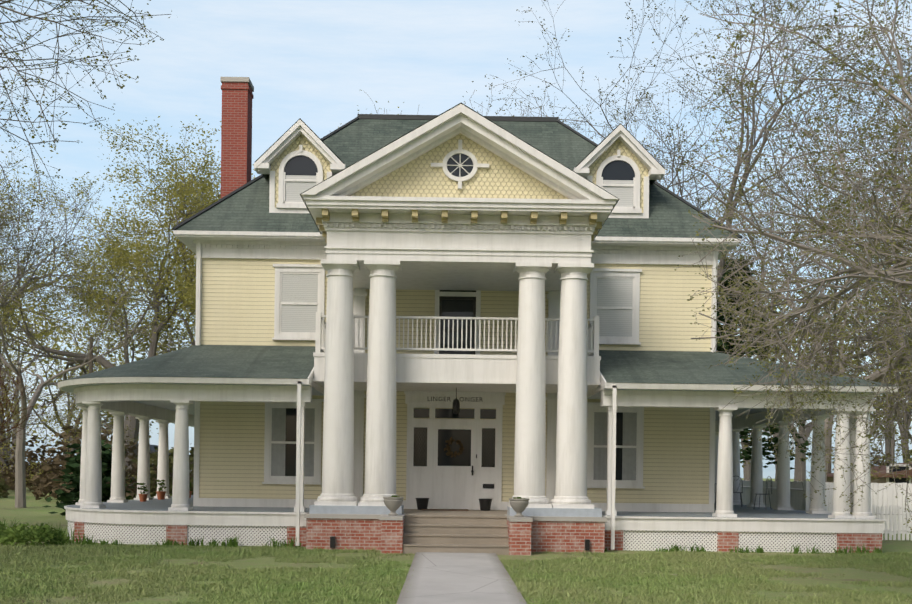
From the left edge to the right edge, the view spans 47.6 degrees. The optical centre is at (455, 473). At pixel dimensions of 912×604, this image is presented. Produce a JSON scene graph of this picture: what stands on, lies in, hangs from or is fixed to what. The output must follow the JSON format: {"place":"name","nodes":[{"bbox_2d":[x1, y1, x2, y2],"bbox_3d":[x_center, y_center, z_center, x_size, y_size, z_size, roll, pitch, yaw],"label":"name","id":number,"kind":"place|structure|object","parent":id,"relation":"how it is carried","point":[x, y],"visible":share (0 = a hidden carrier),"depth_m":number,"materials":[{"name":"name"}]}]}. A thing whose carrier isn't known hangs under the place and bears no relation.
{"place":"outdoors","nodes":[
{"label":"outdoors","id":0,"kind":"place"},
{"bbox_2d":[137,443,170,458],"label":"house roof","id":1,"kind":"structure","parent":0,"point":[152,449],"depth_m":100.54,"materials":[{"name":"grey"}]},
{"bbox_2d":[271,408,636,479],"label":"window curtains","id":2,"kind":"object","parent":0,"point":[600,438],"depth_m":27.14,"materials":[{"name":"grey fabric"}]},
{"bbox_2d":[199,258,711,516],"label":"house walls","id":3,"kind":"structure","parent":0,"point":[237,301],"depth_m":27.12,"materials":[{"name":"yellow wood"}]},
{"bbox_2d":[439,296,475,354],"bbox_3d":[0.036,-3.726,27.087,0.960,1.820,0.020,1,0,-1],"label":"door frame","id":4,"kind":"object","parent":3,"relation":"in","point":[456,298],"depth_m":27.08,"materials":[{"name":"white wood"}]},
{"bbox_2d":[0,472,911,603],"bbox_3d":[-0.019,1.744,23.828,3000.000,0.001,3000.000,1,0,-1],"label":"lawn","id":5,"kind":"structure","parent":0,"point":[34,512],"depth_m":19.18,"materials":[{"name":"green plant"}]},
{"bbox_2d":[0,370,29,464],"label":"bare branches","id":6,"kind":"object","parent":5,"relation":"on","point":[7,397],"visible":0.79,"depth_m":30.48,"materials":[{"name":"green plant"}]},
{"bbox_2d":[0,353,65,442],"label":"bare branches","id":7,"kind":"object","parent":5,"relation":"on","point":[8,410],"visible":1,"depth_m":29.69,"materials":[{"name":"brown plant"}]},
{"bbox_2d":[0,521,70,545],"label":"low shrub leaves","id":8,"kind":"object","parent":5,"relation":"on","point":[23,534],"visible":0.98,"depth_m":23.32,"materials":[{"name":"green plant"}]},
{"bbox_2d":[0,183,133,352],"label":"bare tree","id":9,"kind":"object","parent":5,"relation":"on","point":[20,275],"depth_m":59.21,"materials":[{"name":"plant"}]},
{"bbox_2d":[0,146,140,480],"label":"oak tree","id":10,"kind":"object","parent":5,"relation":"on","point":[1,420],"depth_m":78.89,"materials":[{"name":"green plant"}]},
{"bbox_2d":[0,203,165,507],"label":"bare tree","id":11,"kind":"object","parent":5,"relation":"on","point":[20,488],"depth_m":46.22,"materials":[{"name":"plant"}]},
{"bbox_2d":[0,251,25,360],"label":"bare tree","id":12,"kind":"object","parent":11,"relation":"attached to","point":[9,332],"depth_m":40.59,"materials":[{"name":"plant"}]},
{"bbox_2d":[0,0,177,310],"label":"tree","id":13,"kind":"object","parent":5,"relation":"on","point":[41,18],"depth_m":15.16,"materials":[{"name":"brown plant"}]},
{"bbox_2d":[43,440,134,515],"bbox_3d":[-13.427,0.199,37.722,3.492,3.065,3.023,1,0,-1],"label":"conical shrub","id":14,"kind":"object","parent":5,"relation":"on","point":[73,467],"depth_m":37.29,"materials":[{"name":"green plant"}]},
{"bbox_2d":[0,115,255,487],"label":"oak tree","id":15,"kind":"object","parent":5,"relation":"on","point":[132,255],"depth_m":66.82,"materials":[{"name":"green plant"}]},
{"bbox_2d":[330,90,418,131],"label":"oak tree","id":16,"kind":"object","parent":5,"relation":"on","point":[386,110],"depth_m":66.59,"materials":[{"name":"brown plant"}]},
{"bbox_2d":[0,518,881,553],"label":"plants","id":17,"kind":"object","parent":5,"relation":"on","point":[234,543],"depth_m":23.72,"materials":[{"name":"green plant"}]},
{"bbox_2d":[0,420,891,501],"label":"shrub brush","id":18,"kind":"object","parent":5,"relation":"on","point":[52,467],"visible":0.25,"depth_m":54.95,"materials":[{"name":"green plant"}]},
{"bbox_2d":[0,271,911,481],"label":"far tree line branches","id":19,"kind":"object","parent":5,"relation":"on","point":[797,470],"visible":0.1,"depth_m":108.37,"materials":[{"name":"brown plant"}]},
{"bbox_2d":[0,259,911,443],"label":"tree leaves","id":20,"kind":"object","parent":19,"relation":"attached to","point":[57,363],"visible":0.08,"depth_m":107.47,"materials":[{"name":"green plant"}]},
{"bbox_2d":[0,443,911,499],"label":"building","id":21,"kind":"structure","parent":5,"relation":"on","point":[3,486],"depth_m":60.55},
{"bbox_2d":[403,509,508,554],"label":"porch steps","id":22,"kind":"structure","parent":5,"relation":"on","point":[474,531],"depth_m":22.90,"materials":[{"name":"beige wood"}]},
{"bbox_2d":[330,536,589,550],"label":"outdoor lights","id":23,"kind":"object","parent":5,"relation":"on","point":[332,543],"visible":1,"depth_m":23.12},
{"bbox_2d":[89,337,848,473],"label":"utility poles","id":24,"kind":"object","parent":5,"relation":"on","point":[91,371],"visible":0.19,"depth_m":64.00,"materials":[{"name":"brown wood"}]},
{"bbox_2d":[75,381,875,549],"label":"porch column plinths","id":25,"kind":"object","parent":5,"relation":"on","point":[299,507],"visible":0.73,"depth_m":24.20,"materials":[{"name":"white wood"}]},
{"bbox_2d":[383,497,403,515],"bbox_3d":[-1.381,0.722,22.714,0.450,0.410,0.450,1,0,-1],"label":"stone urn","id":26,"kind":"object","parent":25,"relation":"on","point":[393,504],"visible":1,"depth_m":22.58,"materials":[{"name":"grey stone"}]},
{"bbox_2d":[67,495,875,518],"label":"porch floor","id":27,"kind":"structure","parent":25,"relation":"on","point":[156,504],"depth_m":26.17,"materials":[{"name":"grey wood"}]},
{"bbox_2d":[138,491,191,501],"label":"flower pots","id":28,"kind":"object","parent":27,"relation":"on","point":[160,496],"visible":0.77,"depth_m":32.81,"materials":[{"name":"orange ceramic"}]},
{"bbox_2d":[137,479,193,493],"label":"potted plants","id":29,"kind":"object","parent":28,"relation":"on","point":[144,488],"visible":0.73,"depth_m":32.84,"materials":[{"name":"green plant"}]},
{"bbox_2d":[416,498,428,509],"bbox_3d":[-0.864,0.783,26.569,0.357,0.300,0.352,1,0,-1],"label":"flower pot","id":30,"kind":"object","parent":27,"relation":"on","point":[422,503],"visible":0.85,"depth_m":26.44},
{"bbox_2d":[421,509,468,510],"bbox_3d":[-0.285,0.930,26.475,1.200,0.020,0.600,1,0,-1],"label":"doormat","id":31,"kind":"object","parent":27,"relation":"on","point":[447,509],"visible":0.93,"depth_m":26.25,"materials":[{"name":"brown fabric"}]},
{"bbox_2d":[173,230,740,512],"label":"house trim","id":32,"kind":"structure","parent":27,"relation":"on","point":[450,487],"depth_m":27.06,"materials":[{"name":"white wood"}]},
{"bbox_2d":[285,290,622,479],"bbox_3d":[-0.024,-2.542,27.115,9.670,5.470,0.001,1,0,-1],"label":"window glass","id":33,"kind":"object","parent":32,"relation":"attached to","point":[457,308],"visible":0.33,"depth_m":27.11,"materials":[{"name":"black glass"}]},
{"bbox_2d":[413,427,494,466],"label":"sidelight windows","id":34,"kind":"structure","parent":32,"relation":"attached to","point":[420,447],"depth_m":27.11,"materials":[{"name":"black glass"}]},
{"bbox_2d":[444,437,463,456],"bbox_3d":[-0.054,-0.694,27.062,0.541,0.544,0.089,1,0,-1],"label":"door wreath","id":35,"kind":"object","parent":32,"relation":"attached to","point":[448,448],"depth_m":27.06,"materials":[{"name":"brown plant"}]},
{"bbox_2d":[428,397,482,401],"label":"door sign letters","id":36,"kind":"object","parent":32,"relation":"attached to","point":[460,400],"depth_m":27.03,"materials":[{"name":"black metal"}]},
{"bbox_2d":[176,119,737,237],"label":"roof","id":37,"kind":"structure","parent":32,"relation":"on","point":[246,208],"depth_m":27.71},
{"bbox_2d":[221,82,253,197],"bbox_3d":[-6.783,-5.099,31.686,0.840,13.520,0.810,1,0,-1],"label":"chimney","id":38,"kind":"object","parent":37,"relation":"on","point":[236,146],"visible":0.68,"depth_m":31.31,"materials":[{"name":"brick"}]},
{"bbox_2d":[220,77,253,91],"bbox_3d":[-6.699,-11.929,31.686,0.860,0.140,0.830,1,0,-1],"label":"chimney cap","id":39,"kind":"object","parent":38,"relation":"on","point":[235,79],"visible":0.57,"depth_m":31.27,"materials":[{"name":"white concrete"}]},
{"bbox_2d":[255,118,344,177],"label":"dormer roof","id":40,"kind":"structure","parent":37,"relation":"attached to","point":[265,175],"depth_m":27.01,"materials":[{"name":"white wood"}]},
{"bbox_2d":[271,134,330,207],"bbox_3d":[-4.083,-8.034,27.247,1.600,2.286,0.001,1,0,-1],"label":"dormer shingle siding","id":41,"kind":"object","parent":37,"relation":"on","point":[301,139],"visible":0.17,"depth_m":27.25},
{"bbox_2d":[254,120,345,212],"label":"dormer trim","id":42,"kind":"structure","parent":41,"relation":"attached to","point":[288,138],"depth_m":27.15,"materials":[{"name":"white wood"}]},
{"bbox_2d":[285,175,315,201],"bbox_3d":[-4.090,-7.501,27.229,0.800,0.700,0.001,1,0,-1],"label":"window blind","id":43,"kind":"object","parent":42,"relation":"in","point":[294,190],"visible":0.6,"depth_m":27.23,"materials":[{"name":"white fabric"}]},
{"bbox_2d":[284,156,317,192],"bbox_3d":[-4.087,-7.714,27.235,0.900,1.326,0.001,1,0,-1],"label":"dormer glass","id":44,"kind":"object","parent":42,"relation":"in","point":[302,165],"visible":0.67,"depth_m":27.23,"materials":[{"name":"black glass"}]},
{"bbox_2d":[172,114,741,237],"bbox_3d":[0.036,-8.422,30.959,14.691,4.572,8.755,1,0,-1],"label":"roof cap","id":45,"kind":"object","parent":37,"relation":"on","point":[430,117],"visible":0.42,"depth_m":30.65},
{"bbox_2d":[588,139,647,212],"bbox_3d":[4.286,-7.931,27.328,1.600,2.286,0.001,1,0,-1],"label":"dormer shingle siding","id":46,"kind":"object","parent":37,"relation":"on","point":[618,144],"visible":0.17,"depth_m":27.33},
{"bbox_2d":[573,124,664,217],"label":"dormer trim","id":47,"kind":"structure","parent":46,"relation":"attached to","point":[632,144],"depth_m":27.23,"materials":[{"name":"white wood"}]},
{"bbox_2d":[603,180,632,206],"bbox_3d":[4.279,-7.399,27.310,0.800,0.700,0.001,1,0,-1],"label":"window blind","id":48,"kind":"object","parent":47,"relation":"in","point":[624,195],"visible":0.6,"depth_m":27.31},
{"bbox_2d":[601,160,634,179],"bbox_3d":[4.282,-7.612,27.316,0.900,1.326,0.001,1,0,-1],"label":"dormer glass","id":49,"kind":"object","parent":47,"relation":"in","point":[617,170],"visible":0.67,"depth_m":27.32,"materials":[{"name":"black glass"}]},
{"bbox_2d":[576,123,663,183],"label":"dormer roof","id":50,"kind":"structure","parent":37,"relation":"attached to","point":[652,181],"depth_m":27.09,"materials":[{"name":"white wood"}]},
{"bbox_2d":[313,312,600,392],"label":"balcony","id":51,"kind":"structure","parent":32,"relation":"attached to","point":[453,372],"depth_m":24.46,"materials":[{"name":"white paint"}]},
{"bbox_2d":[452,388,459,413],"bbox_3d":[0.005,-1.806,25.827,0.166,0.660,0.166,1,0,-23],"label":"porch lantern","id":52,"kind":"object","parent":51,"relation":"hanging from","point":[456,407],"visible":1,"depth_m":25.76,"materials":[{"name":"black metal"}]},
{"bbox_2d":[281,274,632,336],"bbox_3d":[0.034,-4.396,27.107,9.200,1.540,0.001,1,0,-1],"label":"window","id":53,"kind":"structure","parent":32,"relation":"attached to","point":[610,293],"depth_m":27.07,"materials":[{"name":"white glass"}]},
{"bbox_2d":[471,454,493,488],"bbox_3d":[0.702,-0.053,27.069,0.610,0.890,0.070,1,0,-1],"label":"door handle","id":54,"kind":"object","parent":32,"relation":"attached to","point":[489,486],"depth_m":27.07,"materials":[{"name":"metal"}]},
{"bbox_2d":[78,403,871,515],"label":"porch columns","id":55,"kind":"structure","parent":27,"relation":"on","point":[727,455],"depth_m":24.94,"materials":[{"name":"white wood"}]},
{"bbox_2d":[57,367,898,431],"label":"porch fascia","id":56,"kind":"structure","parent":55,"relation":"on","point":[118,397],"depth_m":24.20,"materials":[{"name":"white wood"}]},
{"bbox_2d":[57,345,899,391],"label":"porch roof","id":57,"kind":"structure","parent":56,"relation":"on","point":[251,361],"depth_m":25.09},
{"bbox_2d":[479,499,491,510],"bbox_3d":[0.756,0.803,26.585,0.357,0.300,0.352,1,0,-1],"label":"flower pot","id":58,"kind":"object","parent":27,"relation":"on","point":[485,504],"visible":1,"depth_m":26.46,"materials":[{"name":"black plastic"}]},
{"bbox_2d":[715,476,771,507],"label":"patio chairs","id":59,"kind":"object","parent":27,"relation":"on","point":[756,494],"visible":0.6,"depth_m":30.15,"materials":[{"name":"black metal"}]},
{"bbox_2d":[509,498,528,516],"bbox_3d":[1.389,0.756,22.741,0.450,0.410,0.450,1,0,-1],"label":"stone urn","id":60,"kind":"object","parent":25,"relation":"on","point":[518,506],"visible":0.98,"depth_m":22.61,"materials":[{"name":"grey stone"}]},
{"bbox_2d":[74,517,881,554],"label":"brick foundation piers","id":61,"kind":"structure","parent":5,"relation":"on","point":[386,536],"depth_m":23.23,"materials":[{"name":"red brick"}]},
{"bbox_2d":[68,521,836,552],"bbox_3d":[-0.091,1.508,31.572,19.820,0.470,15.110,1,0,-1],"label":"lattice skirting","id":62,"kind":"object","parent":61,"relation":"attached to","point":[633,540],"visible":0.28,"depth_m":24.07,"materials":[{"name":"white wood"}]},
{"bbox_2d":[304,513,606,521],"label":"pedestal cap edges","id":63,"kind":"object","parent":61,"relation":"on","point":[509,518],"visible":0.79,"depth_m":23.15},
{"bbox_2d":[309,504,601,516],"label":"column pedestal caps","id":64,"kind":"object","parent":63,"relation":"on","point":[556,512],"depth_m":23.32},
{"bbox_2d":[315,259,593,508],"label":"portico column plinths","id":65,"kind":"object","parent":64,"relation":"on","point":[397,263],"visible":0.67,"depth_m":23.40,"materials":[{"name":"white wood"}]},
{"bbox_2d":[317,264,590,503],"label":"portico columns","id":66,"kind":"structure","parent":65,"relation":"on","point":[380,456],"depth_m":23.54,"materials":[{"name":"white wood"}]},
{"bbox_2d":[301,104,617,291],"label":"entablature","id":67,"kind":"structure","parent":66,"relation":"on","point":[459,250],"depth_m":23.38,"materials":[{"name":"white wood"}]},
{"bbox_2d":[316,209,601,242],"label":"cornice brackets","id":68,"kind":"object","parent":67,"relation":"attached to","point":[474,216],"visible":0.69,"depth_m":23.17,"materials":[{"name":"beige wood"}]},
{"bbox_2d":[350,133,567,198],"bbox_3d":[0.091,-6.984,23.457,6.000,1.756,0.001,1,0,-1],"label":"pediment shingle siding","id":69,"kind":"object","parent":67,"relation":"attached to","point":[420,176],"depth_m":23.46,"materials":[{"name":"yellow wood"}]},
{"bbox_2d":[431,140,488,188],"bbox_3d":[0.092,-6.996,23.410,1.325,1.100,0.085,1,0,-1],"label":"round window frame","id":70,"kind":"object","parent":69,"relation":"attached to","point":[459,179],"depth_m":23.38,"materials":[{"name":"white wood"}]},
{"bbox_2d":[447,154,472,176],"bbox_3d":[0.091,-6.976,23.427,0.605,0.540,0.001,1,0,-1],"label":"round window pane","id":71,"kind":"structure","parent":70,"relation":"in","point":[463,172],"depth_m":23.43,"materials":[{"name":"black glass"}]},
{"bbox_2d":[300,103,618,236],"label":"pediment roof trim","id":72,"kind":"structure","parent":67,"relation":"on","point":[434,118],"depth_m":22.84,"materials":[{"name":"white wood"}]},
{"bbox_2d":[64,505,885,532],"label":"porch fascia trim","id":73,"kind":"structure","parent":61,"relation":"on","point":[636,523],"depth_m":24.01,"materials":[{"name":"white wood"}]},
{"bbox_2d":[49,273,911,467],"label":"branches","id":74,"kind":"object","parent":5,"relation":"on","point":[178,322],"depth_m":105.96,"materials":[{"name":"green plant"}]},
{"bbox_2d":[463,77,699,180],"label":"bare tree","id":75,"kind":"object","parent":5,"relation":"on","point":[573,122],"depth_m":68.29,"materials":[{"name":"brown plant"}]},
{"bbox_2d":[485,0,911,451],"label":"bare tree","id":76,"kind":"object","parent":5,"relation":"on","point":[746,175],"depth_m":49.75,"materials":[{"name":"brown plant"}]},
{"bbox_2d":[716,256,811,469],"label":"pine tree","id":77,"kind":"object","parent":5,"relation":"on","point":[745,453],"depth_m":54.08,"materials":[{"name":"green plant"}]},
{"bbox_2d":[653,74,911,480],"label":"tree","id":78,"kind":"object","parent":5,"relation":"on","point":[845,357],"depth_m":72.28,"materials":[{"name":"plant"}]},
{"bbox_2d":[674,0,911,532],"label":"tree","id":79,"kind":"object","parent":5,"relation":"on","point":[867,273],"depth_m":15.06,"materials":[{"name":"brown plant"}]},
{"bbox_2d":[717,74,911,481],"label":"bare tree","id":80,"kind":"object","parent":5,"relation":"on","point":[871,378],"depth_m":47.96,"materials":[{"name":"plant"}]},
{"bbox_2d":[740,480,911,539],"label":"picket fence","id":81,"kind":"object","parent":5,"relation":"on","point":[887,506],"visible":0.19,"depth_m":31.95,"materials":[{"name":"white paint"}]},
{"bbox_2d":[749,87,911,466],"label":"tree","id":82,"kind":"object","parent":5,"relation":"on","point":[905,296],"depth_m":56.06,"materials":[{"name":"plant"}]},
{"bbox_2d":[0,0,911,478],"label":"sky","id":83,"kind":"structure","parent":0,"point":[311,61],"materials":[{"name":"blue"}]},
{"bbox_2d":[396,552,526,603],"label":"walkway path","id":84,"kind":"structure","parent":0,"point":[454,578],"depth_m":16.37,"materials":[{"name":"grey concrete"}]},
{"bbox_2d":[62,383,892,420],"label":"porch ceiling","id":85,"kind":"structure","parent":0,"point":[168,405],"depth_m":26.07,"materials":[{"name":"white wood"}]},
{"bbox_2d":[817,102,911,349],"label":"budding tree","id":86,"kind":"object","parent":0,"point":[877,258],"depth_m":37.10,"materials":[{"name":"plant"}]},
{"bbox_2d":[827,477,911,501],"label":"shed walls","id":87,"kind":"structure","parent":0,"point":[881,480],"depth_m":46.01,"materials":[{"name":"brown wood"}]},
{"bbox_2d":[809,463,911,477],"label":"shed roof","id":88,"kind":"structure","parent":87,"relation":"on","point":[882,469],"depth_m":45.90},
{"bbox_2d":[889,466,908,495],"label":"window panes","id":89,"kind":"structure","parent":87,"relation":"in","point":[901,480],"depth_m":45.99,"materials":[{"name":"black glass"}]},
{"bbox_2d":[886,464,911,496],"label":"window frame","id":90,"kind":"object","parent":87,"relation":"attached to","point":[887,471],"depth_m":45.96,"materials":[{"name":"white wood"}]}
]}

